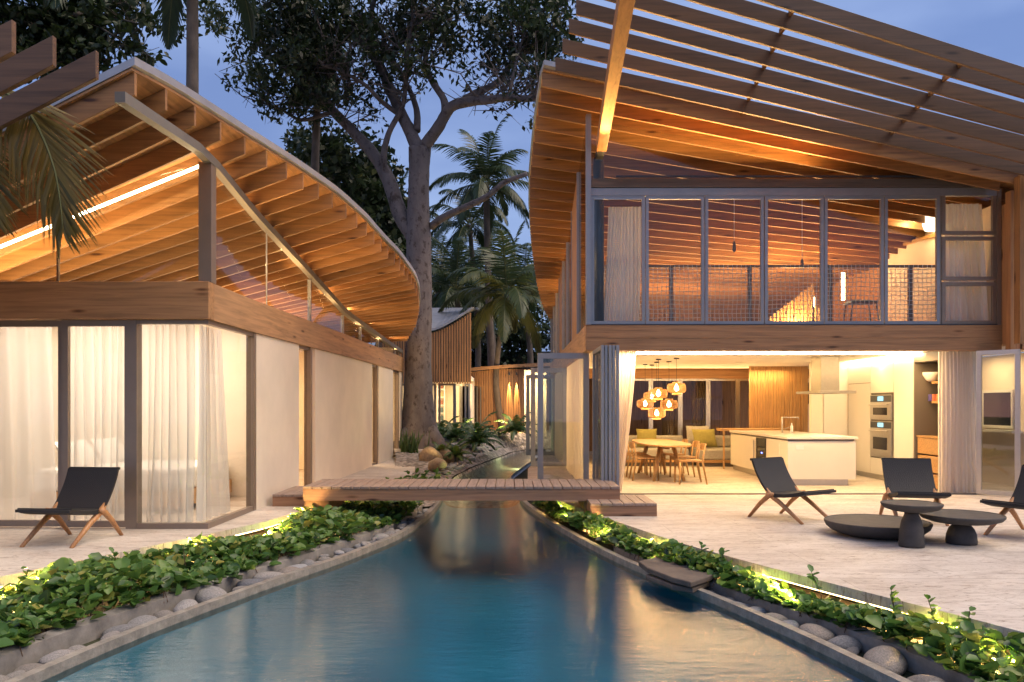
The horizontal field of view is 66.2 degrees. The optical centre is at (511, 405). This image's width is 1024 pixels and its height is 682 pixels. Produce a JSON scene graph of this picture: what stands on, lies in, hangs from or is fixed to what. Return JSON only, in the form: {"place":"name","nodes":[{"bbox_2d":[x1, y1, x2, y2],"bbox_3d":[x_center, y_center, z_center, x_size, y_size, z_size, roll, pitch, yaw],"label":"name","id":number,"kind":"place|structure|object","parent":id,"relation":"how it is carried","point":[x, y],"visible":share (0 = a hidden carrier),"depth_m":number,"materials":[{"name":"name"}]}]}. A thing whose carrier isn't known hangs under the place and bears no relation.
{"place":"outdoors","nodes":[
{"label":"outdoors","id":0,"kind":"place"},
{"bbox_2d":[0,455,414,586],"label":"stone terrace","id":1,"kind":"structure","parent":0,"point":[43,548],"depth_m":9.01,"materials":[{"name":"stone"}]},
{"bbox_2d":[0,91,113,258],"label":"coconut palm","id":2,"kind":"object","parent":1,"relation":"on","point":[63,201],"visible":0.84,"depth_m":7.33,"materials":[{"name":"green plant"}]},
{"bbox_2d":[15,467,122,547],"bbox_3d":[-4.881,1.112,8.687,0.706,0.807,0.914,0,0,6],"label":"lounge chair","id":3,"kind":"object","parent":1,"relation":"on","point":[86,490],"visible":1,"depth_m":8.90,"materials":[{"name":"fabric"}]},
{"bbox_2d":[132,0,259,93],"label":"coconut palm","id":4,"kind":"object","parent":1,"relation":"on","point":[170,10],"visible":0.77,"depth_m":20.55,"materials":[{"name":"green plant"}]},
{"bbox_2d":[0,20,419,528],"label":"timber house","id":5,"kind":"structure","parent":1,"relation":"on","point":[293,279],"depth_m":11.14,"materials":[{"name":"brown wood"}]},
{"bbox_2d":[0,327,55,519],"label":"curtain","id":6,"kind":"object","parent":5,"relation":"hanging from","point":[27,457],"visible":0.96,"depth_m":9.96,"materials":[{"name":"fabric"}]},
{"bbox_2d":[0,321,61,526],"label":"sliding door","id":7,"kind":"structure","parent":5,"relation":"in","point":[3,523],"depth_m":9.63,"materials":[{"name":"grey metal"}]},
{"bbox_2d":[62,320,125,526],"bbox_3d":[-5.067,0.217,9.593,0.840,2.526,0.060,0,0,0],"label":"sliding door","id":8,"kind":"structure","parent":5,"relation":"in","point":[66,324],"depth_m":9.56,"materials":[{"name":"grey metal"}]},
{"bbox_2d":[71,327,123,519],"bbox_3d":[-5.274,0.222,9.944,0.771,2.496,0.215,0,0,0],"label":"curtain","id":9,"kind":"object","parent":5,"relation":"hanging from","point":[97,396],"visible":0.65,"depth_m":9.93,"materials":[{"name":"fabric"}]},
{"bbox_2d":[142,325,195,521],"bbox_3d":[-4.362,0.222,9.912,0.721,2.496,0.202,0,0,5],"label":"curtain","id":10,"kind":"object","parent":5,"relation":"hanging from","point":[168,412],"visible":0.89,"depth_m":9.91,"materials":[{"name":"fabric"}]},
{"bbox_2d":[196,325,229,520],"bbox_3d":[-3.979,0.222,10.484,0.157,2.496,1.007,0,0,0],"label":"curtain","id":11,"kind":"object","parent":5,"relation":"hanging from","point":[212,494],"visible":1,"depth_m":10.37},
{"bbox_2d":[304,347,311,485],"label":"column","id":12,"kind":"structure","parent":5,"relation":"in","point":[307,354],"depth_m":14.07,"materials":[{"name":"brown metal"}]},
{"bbox_2d":[373,365,377,463],"bbox_3d":[-3.531,0.227,20.280,0.122,2.546,0.100,0,0,0],"label":"window frame","id":13,"kind":"structure","parent":5,"relation":"in","point":[375,370],"depth_m":20.23,"materials":[{"name":"brown metal"}]},
{"bbox_2d":[394,371,398,453],"bbox_3d":[-3.479,0.227,23.697,0.122,2.546,0.100,0,0,0],"label":"window frame","id":14,"kind":"structure","parent":5,"relation":"in","point":[396,375],"depth_m":23.65,"materials":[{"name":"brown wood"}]},
{"bbox_2d":[272,486,303,505],"bbox_3d":[-3.275,1.410,12.330,0.602,0.181,1.240,0,0,0],"label":"deck step","id":15,"kind":"object","parent":1,"relation":"on","point":[292,496],"visible":0.46,"depth_m":11.72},
{"bbox_2d":[12,509,404,642],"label":"garden soil","id":16,"kind":"structure","parent":0,"point":[99,608],"depth_m":6.86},
{"bbox_2d":[0,501,423,656],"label":"ground cover","id":17,"kind":"object","parent":16,"relation":"on","point":[95,579],"visible":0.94,"depth_m":7.19,"materials":[{"name":"green plant"}]},
{"bbox_2d":[303,479,619,512],"bbox_3d":[-0.715,1.419,11.675,4.482,0.561,1.174,0,0,0],"label":"footbridge","id":18,"kind":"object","parent":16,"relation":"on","point":[331,492],"visible":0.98,"depth_m":11.10,"materials":[{"name":"brown wood"}]},
{"bbox_2d":[0,449,916,677],"bbox_3d":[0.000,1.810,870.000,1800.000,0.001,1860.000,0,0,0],"label":"ground","id":19,"kind":"structure","parent":0,"point":[524,475],"depth_m":10.63,"materials":[{"name":"soil"}]},
{"bbox_2d":[39,649,73,663],"bbox_3d":[-3.151,1.762,5.476,0.194,0.117,0.289,2,-9,25],"label":"pebble","id":20,"kind":"object","parent":19,"relation":"on","point":[51,656],"visible":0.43,"depth_m":5.40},
{"bbox_2d":[0,0,202,83],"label":"almond tree","id":21,"kind":"object","parent":19,"relation":"on","point":[79,30],"visible":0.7,"depth_m":25.36,"materials":[{"name":"green plant"}]},
{"bbox_2d":[0,504,422,675],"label":"pebbles","id":22,"kind":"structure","parent":19,"relation":"on","point":[85,631],"depth_m":6.41,"materials":[{"name":"stone"}]},
{"bbox_2d":[196,586,226,603],"bbox_3d":[-2.770,1.758,7.237,0.356,0.157,0.276,13,12,37],"label":"pebble","id":23,"kind":"object","parent":19,"relation":"on","point":[205,593],"visible":0.55,"depth_m":7.16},
{"bbox_2d":[5,501,442,681],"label":"pool coping","id":24,"kind":"object","parent":19,"relation":"on","point":[58,669],"visible":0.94,"depth_m":6.63,"materials":[{"name":"concrete"}]},
{"bbox_2d":[279,119,431,346],"bbox_3d":[-6.101,-4.660,31.026,5.880,12.863,5.758,0,0,0],"label":"broadleaf tree","id":25,"kind":"object","parent":19,"relation":"on","point":[350,173],"visible":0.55,"depth_m":29.41,"materials":[{"name":"green plant"}]},
{"bbox_2d":[431,227,482,330],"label":"coconut palm","id":26,"kind":"object","parent":19,"relation":"on","point":[443,238],"visible":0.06,"depth_m":51.29,"materials":[{"name":"green plant"}]},
{"bbox_2d":[56,503,863,681],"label":"pool basin","id":27,"kind":"object","parent":19,"relation":"in","point":[423,624],"visible":0.89,"depth_m":7.89,"materials":[{"name":"liquid"}]},
{"bbox_2d":[520,501,912,681],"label":"pool coping","id":28,"kind":"object","parent":27,"relation":"on","point":[859,667],"visible":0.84,"depth_m":6.37,"materials":[{"name":"concrete"}]},
{"bbox_2d":[646,574,709,592],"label":"stepping slab","id":29,"kind":"structure","parent":28,"relation":"on","point":[663,582],"depth_m":7.38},
{"bbox_2d":[639,557,718,587],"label":"stepping slab","id":30,"kind":"structure","parent":29,"relation":"on","point":[683,574],"depth_m":7.55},
{"bbox_2d":[431,220,509,345],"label":"coconut palm","id":31,"kind":"object","parent":19,"relation":"on","point":[440,281],"visible":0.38,"depth_m":43.44,"materials":[{"name":"green plant"}]},
{"bbox_2d":[429,180,513,371],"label":"coconut palm","id":32,"kind":"object","parent":19,"relation":"on","point":[462,231],"visible":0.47,"depth_m":45.86,"materials":[{"name":"green plant"}]},
{"bbox_2d":[371,283,582,393],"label":"hedge tree","id":33,"kind":"object","parent":19,"relation":"on","point":[515,341],"visible":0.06,"depth_m":58.87,"materials":[{"name":"green plant"}]},
{"bbox_2d":[443,220,533,349],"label":"coconut palm","id":34,"kind":"object","parent":19,"relation":"on","point":[499,257],"visible":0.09,"depth_m":54.70,"materials":[{"name":"green plant"}]},
{"bbox_2d":[443,449,536,507],"bbox_3d":[-0.144,1.890,22.912,1.830,0.380,16.356,0,0,4],"label":"stream bed","id":35,"kind":"object","parent":19,"relation":"in","point":[481,465],"visible":0.2,"depth_m":20.52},
{"bbox_2d":[462,232,549,368],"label":"coconut palm","id":36,"kind":"object","parent":19,"relation":"on","point":[529,341],"visible":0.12,"depth_m":46.82,"materials":[{"name":"green plant"}]},
{"bbox_2d":[471,351,550,425],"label":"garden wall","id":37,"kind":"structure","parent":19,"relation":"on","point":[523,361],"depth_m":62.00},
{"bbox_2d":[589,379,748,450],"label":"garden wall","id":38,"kind":"structure","parent":19,"relation":"on","point":[722,404],"depth_m":25.90,"materials":[{"name":"brown wood"}]},
{"bbox_2d":[614,547,988,681],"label":"pebbles","id":39,"kind":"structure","parent":19,"relation":"on","point":[917,664],"depth_m":5.84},
{"bbox_2d":[799,623,835,640],"bbox_3d":[2.339,1.756,6.027,0.274,0.156,0.367,1,-10,18],"label":"pebble","id":40,"kind":"object","parent":19,"relation":"on","point":[822,632],"visible":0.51,"depth_m":5.92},
{"bbox_2d":[828,635,862,651],"bbox_3d":[2.460,1.763,5.814,0.263,0.124,0.207,7,-4,-10],"label":"pebble","id":41,"kind":"object","parent":19,"relation":"on","point":[845,642],"visible":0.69,"depth_m":5.75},
{"bbox_2d":[863,645,907,675],"bbox_3d":[2.544,1.757,5.361,0.278,0.156,0.379,-1,10,28],"label":"pebble","id":42,"kind":"object","parent":19,"relation":"on","point":[892,659],"visible":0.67,"depth_m":5.30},
{"bbox_2d":[297,451,640,597],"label":"water","id":43,"kind":"structure","parent":0,"point":[504,464],"depth_m":13.15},
{"bbox_2d":[394,426,550,505],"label":"gravel bank","id":44,"kind":"structure","parent":0,"point":[516,443],"depth_m":24.83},
{"bbox_2d":[250,0,390,172],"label":"coconut palm","id":45,"kind":"object","parent":44,"relation":"on","point":[315,150],"visible":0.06,"depth_m":26.88,"materials":[{"name":"green plant"}]},
{"bbox_2d":[182,0,587,453],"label":"tree","id":46,"kind":"object","parent":44,"relation":"on","point":[306,38],"visible":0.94,"depth_m":24.11,"materials":[{"name":"grey plant"}]},
{"bbox_2d":[397,428,429,452],"bbox_3d":[-2.811,0.988,22.662,0.909,0.750,0.802,0,0,0],"label":"grass tuft","id":47,"kind":"object","parent":44,"relation":"on","point":[406,445],"visible":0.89,"depth_m":22.49,"materials":[{"name":"green plant"}]},
{"bbox_2d":[382,307,477,427],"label":"slatted house","id":48,"kind":"structure","parent":44,"relation":"on","point":[451,359],"depth_m":30.08,"materials":[{"name":"brown wood"}]},
{"bbox_2d":[419,446,442,460],"bbox_3d":[-2.112,1.336,20.604,0.617,0.555,0.574,-7,-4,32],"label":"boulder","id":49,"kind":"object","parent":44,"relation":"on","point":[428,453],"visible":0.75,"depth_m":20.38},
{"bbox_2d":[436,441,475,463],"bbox_3d":[-1.505,1.256,20.996,1.092,0.591,0.938,0,0,-41],"label":"fern","id":50,"kind":"object","parent":44,"relation":"on","point":[457,452],"visible":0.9,"depth_m":20.92,"materials":[{"name":"green plant"}]},
{"bbox_2d":[438,418,482,445],"bbox_3d":[-1.871,0.921,26.036,1.769,1.049,1.631,0,0,39],"label":"cycad","id":51,"kind":"object","parent":44,"relation":"on","point":[451,435],"visible":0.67,"depth_m":25.88,"materials":[{"name":"green plant"}]},
{"bbox_2d":[451,422,504,450],"bbox_3d":[-1.099,0.984,24.524,1.498,0.962,1.565,0,0,-44],"label":"cycad","id":52,"kind":"object","parent":44,"relation":"on","point":[476,439],"visible":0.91,"depth_m":24.38,"materials":[{"name":"green plant"}]},
{"bbox_2d":[429,117,528,428],"bbox_3d":[-1.216,-6.285,37.123,5.959,14.995,5.644,0,0,0],"label":"coconut palm","id":53,"kind":"object","parent":44,"relation":"on","point":[481,187],"visible":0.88,"depth_m":36.80,"materials":[{"name":"green plant"}]},
{"bbox_2d":[438,220,542,431],"bbox_3d":[-0.134,-3.288,33.288,5.416,9.018,5.657,0,0,-17],"label":"coconut palm","id":54,"kind":"object","parent":44,"relation":"on","point":[511,304],"visible":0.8,"depth_m":32.74,"materials":[{"name":"green plant"}]},
{"bbox_2d":[459,363,550,433],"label":"curved pavilion","id":55,"kind":"structure","parent":44,"relation":"on","point":[483,394],"depth_m":33.05,"materials":[{"name":"brown wood"}]},
{"bbox_2d":[495,412,536,439],"bbox_3d":[0.186,0.768,29.461,1.811,1.098,1.810,0,0,33],"label":"cycad","id":56,"kind":"object","parent":44,"relation":"on","point":[514,429],"visible":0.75,"depth_m":29.35,"materials":[{"name":"green plant"}]},
{"bbox_2d":[0,0,1023,457],"label":"sky","id":57,"kind":"structure","parent":0,"point":[992,28],"materials":[{"name":"blue"}]},
{"bbox_2d":[528,449,1023,637],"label":"stone terrace","id":58,"kind":"structure","parent":0,"point":[985,576],"depth_m":8.62,"materials":[{"name":"stone"}]},
{"bbox_2d":[587,494,656,515],"bbox_3d":[1.515,1.410,11.170,0.902,0.180,1.060,0,0,0],"label":"deck step","id":59,"kind":"object","parent":58,"relation":"on","point":[639,505],"visible":0.77,"depth_m":10.65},
{"bbox_2d":[629,441,658,480],"bbox_3d":[2.677,1.117,15.980,0.558,0.773,0.498,0,0,0],"label":"dining chair","id":60,"kind":"object","parent":58,"relation":"on","point":[632,447],"visible":0.95,"depth_m":15.81,"materials":[{"name":"brown wood"}]},
{"bbox_2d":[626,435,688,465],"bbox_3d":[3.500,1.130,19.875,1.800,0.740,0.850,0,0,0],"label":"sofa","id":61,"kind":"object","parent":58,"relation":"on","point":[651,451],"visible":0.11,"depth_m":19.55,"materials":[{"name":"beige fabric"}]},
{"bbox_2d":[632,439,691,480],"bbox_3d":[3.120,1.136,16.550,1.000,0.752,3.000,0,0,0],"label":"dining table","id":62,"kind":"object","parent":58,"relation":"on","point":[661,444],"visible":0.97,"depth_m":15.80,"materials":[{"name":"brown wood"}]},
{"bbox_2d":[674,443,707,484],"bbox_3d":[3.463,1.117,15.200,0.558,0.773,0.498,0,0,0],"label":"dining chair","id":63,"kind":"object","parent":58,"relation":"on","point":[702,446],"visible":1,"depth_m":15.00,"materials":[{"name":"brown wood"}]},
{"bbox_2d":[688,435,732,466],"bbox_3d":[5.275,1.130,19.775,1.450,0.740,0.950,0,0,0],"label":"sofa","id":64,"kind":"object","parent":58,"relation":"on","point":[713,456],"visible":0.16,"depth_m":19.32,"materials":[{"name":"beige fabric"}]},
{"bbox_2d":[692,429,717,446],"bbox_3d":[4.799,0.800,19.550,0.620,0.445,0.251,0,0,-12],"label":"cushion","id":65,"kind":"object","parent":64,"relation":"on","point":[707,437],"visible":0.88,"depth_m":19.48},
{"bbox_2d":[526,0,1023,495],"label":"timber house","id":66,"kind":"structure","parent":58,"relation":"on","point":[702,178],"depth_m":13.30,"materials":[{"name":"brown wood"}]},
{"bbox_2d":[526,375,554,454],"bbox_3d":[0.884,0.277,23.530,0.931,2.407,0.060,0,0,0],"label":"door leaf","id":67,"kind":"structure","parent":66,"relation":"in","point":[528,377],"depth_m":23.50,"materials":[{"name":"grey metal"}]},
{"bbox_2d":[531,368,566,465],"bbox_3d":[0.905,0.277,19.230,0.891,2.407,0.060,0,0,0],"label":"door leaf","id":68,"kind":"structure","parent":66,"relation":"in","point":[533,370],"depth_m":19.20,"materials":[{"name":"grey metal"}]},
{"bbox_2d":[537,353,588,480],"bbox_3d":[0.899,0.277,13.780,0.902,2.407,0.060,0,0,0],"label":"door leaf","id":69,"kind":"structure","parent":66,"relation":"in","point":[540,356],"depth_m":13.75,"materials":[{"name":"grey metal"}]},
{"bbox_2d":[566,359,582,478],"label":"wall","id":70,"kind":"structure","parent":66,"relation":"hanging from","point":[574,418],"depth_m":16.05,"materials":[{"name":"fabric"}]},
{"bbox_2d":[592,345,603,480],"bbox_3d":[1.382,0.277,12.630,0.045,2.407,1.300,0,0,0],"label":"door leaf","id":71,"kind":"structure","parent":66,"relation":"in","point":[601,348],"depth_m":12.20,"materials":[{"name":"grey metal"}]},
{"bbox_2d":[596,345,607,479],"bbox_3d":[1.441,0.277,12.640,0.045,2.407,1.280,0,0,0],"label":"door leaf","id":72,"kind":"structure","parent":66,"relation":"in","point":[605,346],"depth_m":12.03,"materials":[{"name":"grey metal"}]},
{"bbox_2d":[599,345,611,480],"bbox_3d":[1.498,0.277,12.630,0.045,2.407,1.300,0,0,0],"label":"door leaf","id":73,"kind":"structure","parent":66,"relation":"in","point":[609,346],"depth_m":11.98,"materials":[{"name":"grey metal"}]},
{"bbox_2d":[612,345,614,482],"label":"door leaf","id":74,"kind":"structure","parent":66,"relation":"in","point":[613,346],"depth_m":12.00,"materials":[{"name":"grey metal"}]},
{"bbox_2d":[615,345,618,485],"bbox_3d":[1.615,0.277,12.630,0.045,2.407,1.300,0,0,0],"label":"door leaf","id":75,"kind":"structure","parent":66,"relation":"in","point":[617,346],"depth_m":11.98,"materials":[{"name":"grey metal"}]},
{"bbox_2d":[591,196,644,323],"bbox_3d":[1.801,-2.475,13.348,0.913,2.174,0.055,0,0,0],"label":"window","id":76,"kind":"structure","parent":66,"relation":"in","point":[642,198],"depth_m":13.32,"materials":[{"name":"grey metal"}]},
{"bbox_2d":[604,206,640,320],"bbox_3d":[1.903,-2.410,13.608,0.680,2.080,0.095,0,0,2],"label":"curtain","id":77,"kind":"object","parent":66,"relation":"hanging from","point":[622,284],"visible":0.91,"depth_m":13.61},
{"bbox_2d":[615,351,635,491],"bbox_3d":[1.934,0.267,13.681,0.512,2.447,0.130,0,0,-18],"label":"curtain","id":78,"kind":"object","parent":66,"relation":"hanging from","point":[627,361],"visible":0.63,"depth_m":13.68,"materials":[{"name":"fabric"}]},
{"bbox_2d":[661,381,676,434],"bbox_3d":[4.136,0.385,20.703,0.409,2.130,0.156,0,0,0],"label":"curtain","id":79,"kind":"object","parent":66,"relation":"hanging from","point":[669,423],"visible":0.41,"depth_m":20.70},
{"bbox_2d":[645,196,703,323],"bbox_3d":[2.768,-2.475,13.348,0.997,2.174,0.055,0,0,0],"label":"window","id":80,"kind":"structure","parent":66,"relation":"in","point":[647,198],"depth_m":13.32,"materials":[{"name":"grey metal"}]},
{"bbox_2d":[680,379,707,462],"bbox_3d":[4.743,0.387,20.450,0.718,2.187,0.060,0,0,0],"label":"rear window","id":81,"kind":"structure","parent":66,"relation":"in","point":[681,380],"depth_m":20.42,"materials":[{"name":"metal"}]},
{"bbox_2d":[691,381,704,425],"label":"curtain","id":82,"kind":"object","parent":66,"relation":"hanging from","point":[698,400],"visible":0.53,"depth_m":20.70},
{"bbox_2d":[708,379,737,428],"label":"rear window","id":83,"kind":"structure","parent":66,"relation":"in","point":[736,380],"depth_m":20.42,"materials":[{"name":"wood"}]},
{"bbox_2d":[705,196,763,323],"bbox_3d":[3.777,-2.475,13.348,0.995,2.174,0.055,0,0,0],"label":"window","id":84,"kind":"structure","parent":66,"relation":"in","point":[761,198],"depth_m":13.32,"materials":[{"name":"grey metal"}]},
{"bbox_2d":[604,265,934,320],"bbox_3d":[4.755,-1.926,13.889,6.790,1.129,0.082,0,0,0],"label":"net railing","id":85,"kind":"object","parent":66,"relation":"on","point":[910,282],"visible":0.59,"depth_m":13.87,"materials":[{"name":"black metal"}]},
{"bbox_2d":[764,196,823,323],"bbox_3d":[4.790,-2.475,13.348,0.999,2.174,0.055,0,0,0],"label":"window","id":86,"kind":"structure","parent":66,"relation":"in","point":[821,198],"depth_m":13.32,"materials":[{"name":"grey metal"}]},
{"bbox_2d":[796,356,855,393],"bbox_3d":[6.210,-0.603,15.575,0.700,0.724,1.250,0,0,0],"label":"cooker hood","id":87,"kind":"object","parent":66,"relation":"attached to","point":[824,374],"visible":1,"depth_m":15.25,"materials":[{"name":"metal"}]},
{"bbox_2d":[823,379,846,435],"bbox_3d":[7.150,0.440,17.379,0.500,2.080,0.038,0,0,0],"label":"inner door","id":88,"kind":"structure","parent":66,"relation":"in","point":[834,405],"depth_m":17.36,"materials":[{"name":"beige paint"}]},
{"bbox_2d":[824,196,883,323],"bbox_3d":[5.807,-2.475,13.348,1.006,2.174,0.055,0,0,0],"label":"window","id":89,"kind":"structure","parent":66,"relation":"in","point":[881,198],"depth_m":13.32,"materials":[{"name":"grey metal"}]},
{"bbox_2d":[884,196,939,323],"bbox_3d":[6.792,-2.475,13.348,0.932,2.174,0.055,0,0,0],"label":"window","id":90,"kind":"structure","parent":66,"relation":"in","point":[937,198],"depth_m":13.32,"materials":[{"name":"grey metal"}]},
{"bbox_2d":[914,351,975,491],"bbox_3d":[7.810,0.268,14.105,0.740,2.464,0.871,0,0,0],"label":"pantry niche","id":91,"kind":"object","parent":66,"relation":"in","point":[927,428],"visible":0.3,"depth_m":14.51,"materials":[{"name":"beige paint"}]},
{"bbox_2d":[940,351,975,492],"bbox_3d":[7.728,0.267,13.529,0.679,2.447,0.097,0,0,6],"label":"curtain","id":92,"kind":"object","parent":66,"relation":"hanging from","point":[958,438],"visible":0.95,"depth_m":13.53,"materials":[{"name":"fabric"}]},
{"bbox_2d":[944,203,988,320],"bbox_3d":[7.897,-2.435,13.609,0.822,2.130,0.156,0,0,0],"label":"curtain","id":93,"kind":"object","parent":66,"relation":"hanging from","point":[966,259],"visible":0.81,"depth_m":13.60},
{"bbox_2d":[942,196,995,234],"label":"window","id":94,"kind":"structure","parent":66,"relation":"in","point":[993,198],"depth_m":13.32,"materials":[{"name":"grey metal"}]},
{"bbox_2d":[942,236,995,280],"bbox_3d":[7.757,-2.504,13.348,0.919,0.740,0.055,0,0,0],"label":"window","id":95,"kind":"structure","parent":66,"relation":"in","point":[944,238],"depth_m":13.32,"materials":[{"name":"grey metal"}]},
{"bbox_2d":[942,282,995,323],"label":"window","id":96,"kind":"structure","parent":66,"relation":"in","point":[993,284],"depth_m":13.32,"materials":[{"name":"grey metal"}]},
{"bbox_2d":[982,390,1013,428],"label":"inner window","id":97,"kind":"structure","parent":66,"relation":"in","point":[997,405],"depth_m":14.93,"materials":[{"name":"white paint"}]},
{"bbox_2d":[976,349,1020,495],"bbox_3d":[8.062,0.277,13.020,0.630,2.407,0.055,0,0,44],"label":"door leaf","id":98,"kind":"structure","parent":66,"relation":"in","point":[1017,352],"depth_m":13.03,"materials":[{"name":"metal"}]},
{"bbox_2d":[749,366,808,431],"bbox_3d":[6.835,0.300,19.690,2.050,2.577,1.020,0,0,0],"label":"wall panel","id":99,"kind":"object","parent":58,"relation":"on","point":[774,397],"visible":0.56,"depth_m":19.20,"materials":[{"name":"brown wood"}]},
{"bbox_2d":[748,457,835,524],"bbox_3d":[3.707,1.112,10.409,0.706,0.807,0.914,0,0,-31],"label":"lounge chair","id":100,"kind":"object","parent":58,"relation":"on","point":[774,478],"visible":0.99,"depth_m":10.54,"materials":[{"name":"fabric"}]},
{"bbox_2d":[729,430,857,484],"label":"kitchen island","id":101,"kind":"structure","parent":58,"relation":"on","point":[809,458],"depth_m":14.74,"materials":[{"name":"stone"}]},
{"bbox_2d":[824,514,932,539],"bbox_3d":[4.240,1.415,9.120,1.150,0.169,1.150,0,0,0],"label":"round table","id":102,"kind":"object","parent":58,"relation":"on","point":[877,526],"visible":0.84,"depth_m":8.88,"materials":[{"name":"grey concrete"}]},
{"bbox_2d":[848,354,913,479],"bbox_3d":[7.820,0.268,15.973,0.760,2.464,2.844,0,0,0],"label":"tall cabinet","id":103,"kind":"object","parent":58,"relation":"on","point":[894,377],"visible":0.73,"depth_m":15.94,"materials":[{"name":"wood"}]},
{"bbox_2d":[868,421,893,457],"bbox_3d":[7.406,0.675,15.806,0.106,0.730,0.921,0,0,0],"label":"wall oven","id":104,"kind":"object","parent":103,"relation":"in","point":[881,439],"depth_m":15.71,"materials":[{"name":"metal"}]},
{"bbox_2d":[870,428,890,457],"bbox_3d":[7.415,0.741,15.807,0.013,0.559,0.881,0,0,0],"label":"door","id":105,"kind":"structure","parent":104,"relation":"in","point":[875,452],"depth_m":15.74,"materials":[{"name":"metal"}]},
{"bbox_2d":[868,395,893,419],"bbox_3d":[7.406,0.030,15.806,0.106,0.500,0.921,0,0,0],"label":"microwave oven","id":106,"kind":"object","parent":103,"relation":"attached to","point":[881,407],"visible":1,"depth_m":15.71,"materials":[{"name":"metal"}]},
{"bbox_2d":[880,499,943,548],"bbox_3d":[4.260,1.266,8.370,0.609,0.467,0.609,0,0,0],"label":"round table","id":107,"kind":"object","parent":58,"relation":"on","point":[911,531],"visible":1,"depth_m":8.28,"materials":[{"name":"grey concrete"}]},
{"bbox_2d":[879,458,950,525],"bbox_3d":[5.247,1.112,10.238,0.706,0.807,0.915,0,0,13],"label":"lounge chair","id":108,"kind":"object","parent":58,"relation":"on","point":[908,477],"visible":0.78,"depth_m":10.48,"materials":[{"name":"fabric"}]},
{"bbox_2d":[919,509,1006,545],"bbox_3d":[4.900,1.339,8.560,0.839,0.323,0.839,0,0,0],"label":"round table","id":109,"kind":"object","parent":58,"relation":"on","point":[961,531],"visible":0.87,"depth_m":8.44,"materials":[{"name":"grey concrete"}]},
{"bbox_2d":[980,464,1023,534],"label":"lounge chair","id":110,"kind":"object","parent":58,"relation":"on","point":[1016,500],"visible":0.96,"depth_m":9.28,"materials":[{"name":"fabric"}]},
{"bbox_2d":[543,507,1023,674],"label":"garden soil","id":111,"kind":"structure","parent":0,"point":[818,595],"depth_m":7.00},
{"bbox_2d":[532,501,1023,681],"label":"ground cover","id":112,"kind":"object","parent":111,"relation":"on","point":[969,642],"visible":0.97,"depth_m":5.96,"materials":[{"name":"green plant"}]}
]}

